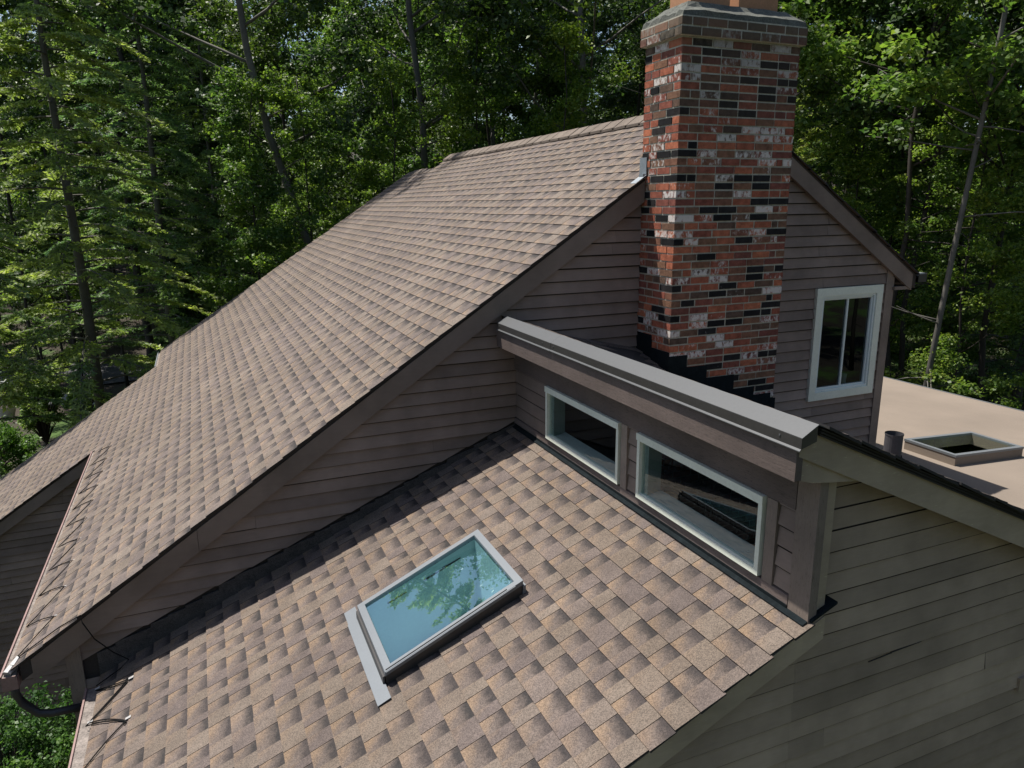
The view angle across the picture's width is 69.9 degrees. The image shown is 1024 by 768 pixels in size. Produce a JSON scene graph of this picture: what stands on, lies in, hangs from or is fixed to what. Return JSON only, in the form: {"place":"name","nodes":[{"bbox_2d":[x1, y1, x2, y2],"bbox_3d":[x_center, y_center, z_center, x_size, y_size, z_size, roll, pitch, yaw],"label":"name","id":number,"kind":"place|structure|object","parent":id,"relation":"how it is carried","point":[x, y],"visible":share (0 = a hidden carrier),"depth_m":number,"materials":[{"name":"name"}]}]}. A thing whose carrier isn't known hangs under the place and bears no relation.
{"place":"outdoors","nodes":[
{"label":"outdoors","id":0,"kind":"place"},
{"bbox_2d":[0,406,15,417],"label":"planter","id":1,"kind":"object","parent":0,"point":[8,412],"visible":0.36,"depth_m":25.63,"materials":[{"name":"concrete"}]},
{"bbox_2d":[0,360,141,386],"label":"driveway","id":2,"kind":"structure","parent":0,"point":[110,371],"depth_m":31.27,"materials":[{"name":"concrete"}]},
{"bbox_2d":[0,0,1020,139],"label":"sky","id":3,"kind":"structure","parent":0,"point":[34,32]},
{"bbox_2d":[0,0,1023,767],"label":"house","id":4,"kind":"structure","parent":0,"point":[618,444],"depth_m":5.57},
{"bbox_2d":[544,386,621,484],"bbox_3d":[0.535,0.331,5.266,0.145,0.422,1.096,-6,15,-22],"label":"window","id":5,"kind":"structure","parent":4,"relation":"in","point":[555,400],"depth_m":5.35,"materials":[{"name":"white glass"}]},
{"bbox_2d":[635,432,767,575],"bbox_3d":[1.052,0.618,4.085,0.145,0.422,1.115,-6,15,-22],"label":"window","id":6,"kind":"structure","parent":4,"relation":"in","point":[649,450],"depth_m":4.09,"materials":[{"name":"white glass"}]},
{"bbox_2d":[806,284,883,401],"bbox_3d":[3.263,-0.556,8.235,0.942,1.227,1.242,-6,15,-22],"label":"window","id":7,"kind":"structure","parent":4,"relation":"in","point":[846,321],"depth_m":7.71,"materials":[{"name":"white glass"}]},
{"bbox_2d":[0,140,1023,759],"bbox_3d":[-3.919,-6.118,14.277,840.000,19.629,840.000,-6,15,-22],"label":"ground","id":8,"kind":"structure","parent":0,"point":[116,388],"depth_m":34.57,"materials":[{"name":"green plant"}]},
{"bbox_2d":[0,421,41,476],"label":"shrub","id":9,"kind":"object","parent":8,"relation":"on","point":[11,441],"visible":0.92,"depth_m":19.00,"materials":[{"name":"green plant"}]},
{"bbox_2d":[0,293,58,348],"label":"sapling","id":10,"kind":"object","parent":8,"relation":"on","point":[20,306],"visible":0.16,"depth_m":32.09,"materials":[{"name":"green plant"}]},
{"bbox_2d":[0,677,76,767],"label":"shrub","id":11,"kind":"object","parent":8,"relation":"on","point":[28,732],"visible":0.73,"depth_m":7.53,"materials":[{"name":"green plant"}]},
{"bbox_2d":[17,365,65,445],"bbox_3d":[-13.662,1.066,21.363,1.292,3.515,1.371,-6,15,-22],"label":"shrub","id":12,"kind":"object","parent":8,"relation":"on","point":[41,425],"visible":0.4,"depth_m":21.10,"materials":[{"name":"green plant"}]},
{"bbox_2d":[0,99,86,365],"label":"broadleaf tree","id":13,"kind":"object","parent":8,"relation":"on","point":[7,283],"visible":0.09,"depth_m":28.83,"materials":[{"name":"green plant"}]},
{"bbox_2d":[0,54,111,351],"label":"broadleaf tree","id":14,"kind":"object","parent":8,"relation":"on","point":[74,295],"visible":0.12,"depth_m":29.96,"materials":[{"name":"green plant"}]},
{"bbox_2d":[39,293,75,335],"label":"sapling","id":15,"kind":"object","parent":8,"relation":"on","point":[59,298],"visible":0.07,"depth_m":35.92,"materials":[{"name":"green plant"}]},
{"bbox_2d":[0,160,115,477],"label":"hemlock tree","id":16,"kind":"object","parent":8,"relation":"on","point":[23,402],"visible":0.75,"depth_m":15.07,"materials":[{"name":"green plant"}]},
{"bbox_2d":[0,0,120,376],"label":"broadleaf tree","id":17,"kind":"object","parent":8,"relation":"on","point":[42,149],"visible":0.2,"depth_m":27.69,"materials":[{"name":"green plant"}]},
{"bbox_2d":[0,0,121,404],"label":"broadleaf tree","id":18,"kind":"object","parent":8,"relation":"on","point":[12,5],"visible":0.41,"depth_m":24.27,"materials":[{"name":"green plant"}]},
{"bbox_2d":[11,56,115,327],"bbox_3d":[-22.236,-9.297,36.291,5.288,13.706,5.119,3,14,14],"label":"broadleaf tree","id":19,"kind":"object","parent":8,"relation":"on","point":[63,194],"depth_m":35.74,"materials":[{"name":"green plant"}]},
{"bbox_2d":[27,207,105,341],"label":"sapling","id":20,"kind":"object","parent":8,"relation":"on","point":[98,288],"visible":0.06,"depth_m":34.98,"materials":[{"name":"green plant"}]},
{"bbox_2d":[39,146,117,314],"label":"broadleaf tree","id":21,"kind":"object","parent":8,"relation":"on","point":[104,268],"visible":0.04,"depth_m":32.68,"materials":[{"name":"green plant"}]},
{"bbox_2d":[61,387,108,414],"bbox_3d":[-15.203,0.684,26.116,1.581,1.447,1.234,-6,15,-22],"label":"shrub","id":22,"kind":"object","parent":8,"relation":"on","point":[67,406],"visible":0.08,"depth_m":25.92,"materials":[{"name":"green plant"}]},
{"bbox_2d":[5,0,185,386],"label":"broadleaf tree","id":23,"kind":"object","parent":8,"relation":"on","point":[81,138],"visible":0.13,"depth_m":27.31,"materials":[{"name":"green plant"}]},
{"bbox_2d":[35,15,161,305],"bbox_3d":[-22.700,-13.271,39.275,7.569,19.498,6.747,-6,15,-20],"label":"broadleaf tree","id":24,"kind":"object","parent":8,"relation":"on","point":[157,157],"visible":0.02,"depth_m":39.56,"materials":[{"name":"green plant"}]},
{"bbox_2d":[0,0,227,428],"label":"hemlock tree","id":25,"kind":"object","parent":8,"relation":"on","point":[51,84],"visible":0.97,"depth_m":15.96,"materials":[{"name":"green plant"}]},
{"bbox_2d":[0,0,250,365],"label":"broadleaf tree","id":26,"kind":"object","parent":8,"relation":"on","point":[120,53],"visible":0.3,"depth_m":25.76,"materials":[{"name":"green plant"}]},
{"bbox_2d":[30,3,254,341],"bbox_3d":[-17.277,-13.354,34.044,8.132,23.810,7.907,8,16,30],"label":"broadleaf tree","id":27,"kind":"object","parent":8,"relation":"on","point":[128,130],"visible":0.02,"depth_m":33.42,"materials":[{"name":"green plant"}]},
{"bbox_2d":[103,22,204,308],"bbox_3d":[-18.496,-11.066,37.838,5.677,16.662,6.259,-8,16,-28],"label":"broadleaf tree","id":28,"kind":"object","parent":8,"relation":"on","point":[142,205],"visible":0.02,"depth_m":37.52,"materials":[{"name":"green plant"}]},
{"bbox_2d":[36,0,274,377],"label":"hemlock tree","id":29,"kind":"object","parent":8,"relation":"on","point":[166,290],"visible":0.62,"depth_m":20.86,"materials":[{"name":"green plant"}]},
{"bbox_2d":[131,36,222,243],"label":"broadleaf tree","id":30,"kind":"object","parent":8,"relation":"on","point":[178,87],"depth_m":41.07,"materials":[{"name":"green plant"}]},
{"bbox_2d":[134,225,235,348],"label":"multi stem tree","id":31,"kind":"object","parent":8,"relation":"on","point":[188,312],"visible":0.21,"depth_m":22.49,"materials":[{"name":"green plant"}]},
{"bbox_2d":[109,1,274,277],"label":"broadleaf tree","id":32,"kind":"object","parent":8,"relation":"on","point":[161,103],"visible":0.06,"depth_m":32.35,"materials":[{"name":"green plant"}]},
{"bbox_2d":[116,0,274,284],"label":"broadleaf tree","id":33,"kind":"object","parent":8,"relation":"on","point":[195,151],"visible":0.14,"depth_m":26.45,"materials":[{"name":"green plant"}]},
{"bbox_2d":[160,16,233,206],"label":"broadleaf tree","id":34,"kind":"object","parent":8,"relation":"on","point":[180,88],"depth_m":43.92,"materials":[{"name":"green plant"}]},
{"bbox_2d":[14,0,410,266],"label":"leaning tree","id":35,"kind":"object","parent":8,"relation":"on","point":[348,57],"visible":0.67,"depth_m":19.12,"materials":[{"name":"green plant"}]},
{"bbox_2d":[137,0,287,333],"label":"hemlock tree","id":36,"kind":"object","parent":8,"relation":"on","point":[209,150],"visible":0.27,"depth_m":25.42,"materials":[{"name":"green plant"}]},
{"bbox_2d":[182,224,264,306],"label":"sapling","id":37,"kind":"object","parent":8,"relation":"on","point":[231,253],"visible":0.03,"depth_m":28.16,"materials":[{"name":"green plant"}]},
{"bbox_2d":[196,189,282,298],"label":"sapling","id":38,"kind":"object","parent":8,"relation":"on","point":[256,272],"visible":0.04,"depth_m":31.63,"materials":[{"name":"green plant"}]},
{"bbox_2d":[188,0,297,273],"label":"broadleaf tree","id":39,"kind":"object","parent":8,"relation":"on","point":[280,126],"visible":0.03,"depth_m":40.90,"materials":[{"name":"green plant"}]},
{"bbox_2d":[193,65,304,307],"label":"broadleaf tree","id":40,"kind":"object","parent":8,"relation":"on","point":[244,171],"visible":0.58,"depth_m":17.97,"materials":[{"name":"green plant"}]},
{"bbox_2d":[203,1,299,214],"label":"broadleaf tree","id":41,"kind":"object","parent":8,"relation":"on","point":[249,93],"visible":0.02,"depth_m":47.67,"materials":[{"name":"green plant"}]},
{"bbox_2d":[217,196,307,274],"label":"sapling","id":42,"kind":"object","parent":8,"relation":"on","point":[247,229],"visible":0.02,"depth_m":33.56,"materials":[{"name":"green plant"}]},
{"bbox_2d":[148,0,384,265],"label":"broadleaf tree","id":43,"kind":"object","parent":8,"relation":"on","point":[263,54],"visible":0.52,"depth_m":22.03,"materials":[{"name":"green plant"}]},
{"bbox_2d":[223,61,321,250],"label":"broadleaf tree","id":44,"kind":"object","parent":8,"relation":"on","point":[277,120],"visible":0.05,"depth_m":38.16,"materials":[{"name":"green plant"}]},
{"bbox_2d":[261,210,323,264],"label":"sapling","id":45,"kind":"object","parent":8,"relation":"on","point":[276,247],"visible":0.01,"depth_m":26.74,"materials":[{"name":"green plant"}]},
{"bbox_2d":[245,64,358,262],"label":"broadleaf tree","id":46,"kind":"object","parent":8,"relation":"on","point":[321,201],"visible":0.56,"depth_m":18.58,"materials":[{"name":"green plant"}]},
{"bbox_2d":[260,0,365,221],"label":"broadleaf tree","id":47,"kind":"object","parent":8,"relation":"on","point":[297,25],"visible":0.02,"depth_m":42.86,"materials":[{"name":"green plant"}]},
{"bbox_2d":[274,64,356,261],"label":"broadleaf tree","id":48,"kind":"object","parent":8,"relation":"on","point":[331,160],"visible":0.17,"depth_m":30.32,"materials":[{"name":"green plant"}]},
{"bbox_2d":[286,190,365,237],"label":"sapling","id":49,"kind":"object","parent":8,"relation":"on","point":[321,218],"depth_m":31.67,"materials":[{"name":"green plant"}]},
{"bbox_2d":[286,0,401,209],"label":"broadleaf tree","id":50,"kind":"object","parent":8,"relation":"on","point":[356,74],"visible":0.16,"depth_m":36.39,"materials":[{"name":"green plant"}]},
{"bbox_2d":[296,155,397,238],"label":"sapling","id":51,"kind":"object","parent":8,"relation":"on","point":[368,193],"visible":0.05,"depth_m":36.38,"materials":[{"name":"green plant"}]},
{"bbox_2d":[292,0,422,207],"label":"broadleaf tree","id":52,"kind":"object","parent":8,"relation":"on","point":[353,10],"visible":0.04,"depth_m":40.77,"materials":[{"name":"green plant"}]},
{"bbox_2d":[324,0,433,193],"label":"broadleaf tree","id":53,"kind":"object","parent":8,"relation":"on","point":[379,52],"visible":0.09,"depth_m":46.36,"materials":[{"name":"green plant"}]},
{"bbox_2d":[336,57,460,217],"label":"broadleaf tree","id":54,"kind":"object","parent":8,"relation":"on","point":[367,172],"visible":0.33,"depth_m":20.31,"materials":[{"name":"green plant"}]},
{"bbox_2d":[338,0,491,181],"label":"broadleaf tree","id":55,"kind":"object","parent":8,"relation":"on","point":[413,92],"visible":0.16,"depth_m":27.72,"materials":[{"name":"green plant"}]},
{"bbox_2d":[318,0,533,168],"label":"broadleaf tree","id":56,"kind":"object","parent":8,"relation":"on","point":[380,29],"visible":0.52,"depth_m":23.12,"materials":[{"name":"green plant"}]},
{"bbox_2d":[325,0,526,168],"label":"broadleaf tree","id":57,"kind":"object","parent":8,"relation":"on","point":[429,147],"visible":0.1,"depth_m":32.08,"materials":[{"name":"green plant"}]},
{"bbox_2d":[372,1,497,187],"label":"broadleaf tree","id":58,"kind":"object","parent":8,"relation":"on","point":[424,46],"visible":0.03,"depth_m":39.47,"materials":[{"name":"green plant"}]},
{"bbox_2d":[406,0,496,163],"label":"broadleaf tree","id":59,"kind":"object","parent":8,"relation":"on","point":[482,140],"visible":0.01,"depth_m":35.11,"materials":[{"name":"green plant"}]},
{"bbox_2d":[399,1,523,155],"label":"broadleaf tree","id":60,"kind":"object","parent":8,"relation":"on","point":[499,139],"visible":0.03,"depth_m":44.92,"materials":[{"name":"green plant"}]},
{"bbox_2d":[406,19,523,164],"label":"broadleaf tree","id":61,"kind":"object","parent":8,"relation":"on","point":[447,50],"visible":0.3,"depth_m":21.06,"materials":[{"name":"green plant"}]},
{"bbox_2d":[391,0,571,172],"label":"broadleaf tree","id":62,"kind":"object","parent":8,"relation":"on","point":[498,94],"visible":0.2,"depth_m":24.67,"materials":[{"name":"green plant"}]},
{"bbox_2d":[387,0,599,152],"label":"broadleaf tree","id":63,"kind":"object","parent":8,"relation":"on","point":[535,79],"visible":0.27,"depth_m":30.71,"materials":[{"name":"green plant"}]},
{"bbox_2d":[450,10,558,143],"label":"broadleaf tree","id":64,"kind":"object","parent":8,"relation":"on","point":[504,136],"visible":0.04,"depth_m":39.07,"materials":[{"name":"green plant"}]},
{"bbox_2d":[0,0,1020,255],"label":"woods","id":65,"kind":"object","parent":8,"relation":"on","point":[306,38],"depth_m":56.50,"materials":[{"name":"green plant"}]},
{"bbox_2d":[0,266,1023,472],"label":"ground cover","id":66,"kind":"object","parent":8,"relation":"on","point":[161,337],"depth_m":33.53,"materials":[{"name":"green plant"}]},
{"bbox_2d":[413,0,662,141],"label":"broadleaf tree","id":67,"kind":"object","parent":8,"relation":"on","point":[525,33],"visible":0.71,"depth_m":19.21,"materials":[{"name":"green plant"}]},
{"bbox_2d":[439,0,639,152],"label":"broadleaf tree","id":68,"kind":"object","parent":8,"relation":"on","point":[596,61],"visible":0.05,"depth_m":35.14,"materials":[{"name":"green plant"}]},
{"bbox_2d":[498,0,590,131],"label":"broadleaf tree","id":69,"kind":"object","parent":8,"relation":"on","point":[559,95],"visible":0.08,"depth_m":31.84,"materials":[{"name":"green plant"}]},
{"bbox_2d":[529,9,607,120],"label":"broadleaf tree","id":70,"kind":"object","parent":8,"relation":"on","point":[545,98],"visible":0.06,"depth_m":45.94,"materials":[{"name":"green plant"}]},
{"bbox_2d":[519,7,617,119],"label":"broadleaf tree","id":71,"kind":"object","parent":8,"relation":"on","point":[597,39],"visible":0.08,"depth_m":54.99,"materials":[{"name":"green plant"}]},
{"bbox_2d":[521,0,628,119],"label":"broadleaf tree","id":72,"kind":"object","parent":8,"relation":"on","point":[597,72],"visible":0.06,"depth_m":50.61,"materials":[{"name":"green plant"}]},
{"bbox_2d":[518,16,641,139],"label":"broadleaf tree","id":73,"kind":"object","parent":8,"relation":"on","point":[564,32],"visible":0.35,"depth_m":19.23,"materials":[{"name":"green plant"}]},
{"bbox_2d":[561,0,669,125],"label":"broadleaf tree","id":74,"kind":"object","parent":8,"relation":"on","point":[602,25],"visible":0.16,"depth_m":25.43,"materials":[{"name":"green plant"}]},
{"bbox_2d":[588,4,653,118],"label":"broadleaf tree","id":75,"kind":"object","parent":8,"relation":"on","point":[599,99],"visible":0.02,"depth_m":49.35,"materials":[{"name":"green plant"}]},
{"bbox_2d":[588,1,663,120],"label":"broadleaf tree","id":76,"kind":"object","parent":8,"relation":"on","point":[612,71],"visible":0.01,"depth_m":39.72,"materials":[{"name":"green plant"}]},
{"bbox_2d":[587,0,669,124],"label":"broadleaf tree","id":77,"kind":"object","parent":8,"relation":"on","point":[612,100],"visible":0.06,"depth_m":33.04,"materials":[{"name":"green plant"}]},
{"bbox_2d":[602,0,874,136],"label":"broadleaf tree","id":78,"kind":"object","parent":8,"relation":"on","point":[617,87],"visible":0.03,"depth_m":23.20,"materials":[{"name":"green plant"}]},
{"bbox_2d":[794,12,893,235],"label":"broadleaf tree","id":79,"kind":"object","parent":8,"relation":"on","point":[861,188],"depth_m":38.80,"materials":[{"name":"green plant"}]},
{"bbox_2d":[794,9,923,190],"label":"broadleaf tree","id":80,"kind":"object","parent":8,"relation":"on","point":[813,164],"visible":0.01,"depth_m":29.00,"materials":[{"name":"green plant"}]},
{"bbox_2d":[793,7,936,339],"bbox_3d":[12.093,-7.939,26.744,7.476,17.401,6.848,8,16,32],"label":"broadleaf tree","id":81,"kind":"object","parent":8,"relation":"on","point":[808,159],"visible":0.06,"depth_m":26.06,"materials":[{"name":"green plant"}]},
{"bbox_2d":[808,34,931,362],"bbox_3d":[9.372,-3.286,19.809,3.911,11.348,5.140,0,14,3],"label":"broadleaf tree","id":82,"kind":"object","parent":8,"relation":"on","point":[857,166],"visible":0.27,"depth_m":18.71,"materials":[{"name":"green plant"}]},
{"bbox_2d":[793,0,979,255],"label":"broadleaf tree","id":83,"kind":"object","parent":8,"relation":"on","point":[823,166],"visible":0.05,"depth_m":23.86,"materials":[{"name":"green plant"}]},
{"bbox_2d":[795,0,997,378],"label":"broadleaf tree","id":84,"kind":"object","parent":8,"relation":"on","point":[887,13],"visible":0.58,"depth_m":17.34,"materials":[{"name":"green plant"}]},
{"bbox_2d":[778,0,1023,375],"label":"broadleaf tree","id":85,"kind":"object","parent":8,"relation":"on","point":[825,52],"visible":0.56,"depth_m":16.70,"materials":[{"name":"green plant"}]},
{"bbox_2d":[778,0,1023,222],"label":"broadleaf tree","id":86,"kind":"object","parent":8,"relation":"on","point":[846,29],"visible":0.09,"depth_m":23.27,"materials":[{"name":"green plant"}]},
{"bbox_2d":[831,1,1002,370],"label":"broadleaf tree","id":87,"kind":"object","parent":8,"relation":"on","point":[877,225],"visible":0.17,"depth_m":20.39,"materials":[{"name":"green plant"}]},
{"bbox_2d":[842,0,1023,387],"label":"leaning tree","id":88,"kind":"object","parent":8,"relation":"on","point":[934,77],"visible":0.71,"depth_m":14.37,"materials":[{"name":"green plant"}]},
{"bbox_2d":[856,21,1012,376],"bbox_3d":[11.338,-4.566,20.649,4.654,13.504,6.117,-9,16,-32],"label":"broadleaf tree","id":89,"kind":"object","parent":8,"relation":"on","point":[902,168],"visible":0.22,"depth_m":19.87,"materials":[{"name":"green plant"}]},
{"bbox_2d":[906,234,964,368],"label":"sapling","id":90,"kind":"object","parent":8,"relation":"on","point":[920,338],"visible":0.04,"depth_m":30.19,"materials":[{"name":"green plant"}]},
{"bbox_2d":[854,4,1023,369],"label":"broadleaf tree","id":91,"kind":"object","parent":8,"relation":"on","point":[1012,234],"visible":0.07,"depth_m":24.00,"materials":[{"name":"green plant"}]},
{"bbox_2d":[883,21,998,367],"bbox_3d":[16.535,-7.156,29.626,4.889,14.187,6.427,-9,16,-30],"label":"broadleaf tree","id":92,"kind":"object","parent":8,"relation":"on","point":[953,158],"visible":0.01,"depth_m":28.87,"materials":[{"name":"green plant"}]},
{"bbox_2d":[860,0,1023,400],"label":"broadleaf tree","id":93,"kind":"object","parent":8,"relation":"on","point":[976,32],"visible":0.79,"depth_m":14.35,"materials":[{"name":"green plant"}]},
{"bbox_2d":[884,43,1023,409],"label":"broadleaf tree","id":94,"kind":"object","parent":8,"relation":"on","point":[943,361],"visible":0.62,"depth_m":15.83,"materials":[{"name":"green plant"}]},
{"bbox_2d":[888,0,1022,276],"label":"broadleaf tree","id":95,"kind":"object","parent":8,"relation":"on","point":[970,125],"depth_m":33.59,"materials":[{"name":"green plant"}]},
{"bbox_2d":[891,19,1023,407],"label":"hemlock tree","id":96,"kind":"object","parent":8,"relation":"on","point":[1019,359],"visible":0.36,"depth_m":18.94,"materials":[{"name":"green plant"}]},
{"bbox_2d":[899,210,1017,385],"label":"sapling","id":97,"kind":"object","parent":8,"relation":"on","point":[969,265],"visible":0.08,"depth_m":26.94,"materials":[{"name":"green plant"}]},
{"bbox_2d":[915,274,1020,402],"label":"sapling","id":98,"kind":"object","parent":8,"relation":"on","point":[971,356],"visible":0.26,"depth_m":22.31,"materials":[{"name":"green plant"}]},
{"bbox_2d":[919,88,1023,410],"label":"broadleaf tree","id":99,"kind":"object","parent":8,"relation":"on","point":[1008,259],"visible":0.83,"depth_m":14.89,"materials":[{"name":"green plant"}]},
{"bbox_2d":[939,0,1023,338],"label":"broadleaf tree","id":100,"kind":"object","parent":8,"relation":"on","point":[1013,13],"visible":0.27,"depth_m":17.40,"materials":[{"name":"green plant"}]},
{"bbox_2d":[970,288,1023,402],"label":"sapling","id":101,"kind":"object","parent":8,"relation":"on","point":[1004,343],"visible":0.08,"depth_m":24.03,"materials":[{"name":"green plant"}]},
{"bbox_2d":[971,115,1022,240],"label":"broadleaf tree","id":102,"kind":"object","parent":8,"relation":"on","point":[998,206],"visible":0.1,"depth_m":24.32,"materials":[{"name":"green plant"}]},
{"bbox_2d":[993,292,1023,408],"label":"sapling","id":103,"kind":"object","parent":8,"relation":"on","point":[1003,356],"visible":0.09,"depth_m":21.19,"materials":[{"name":"green plant"}]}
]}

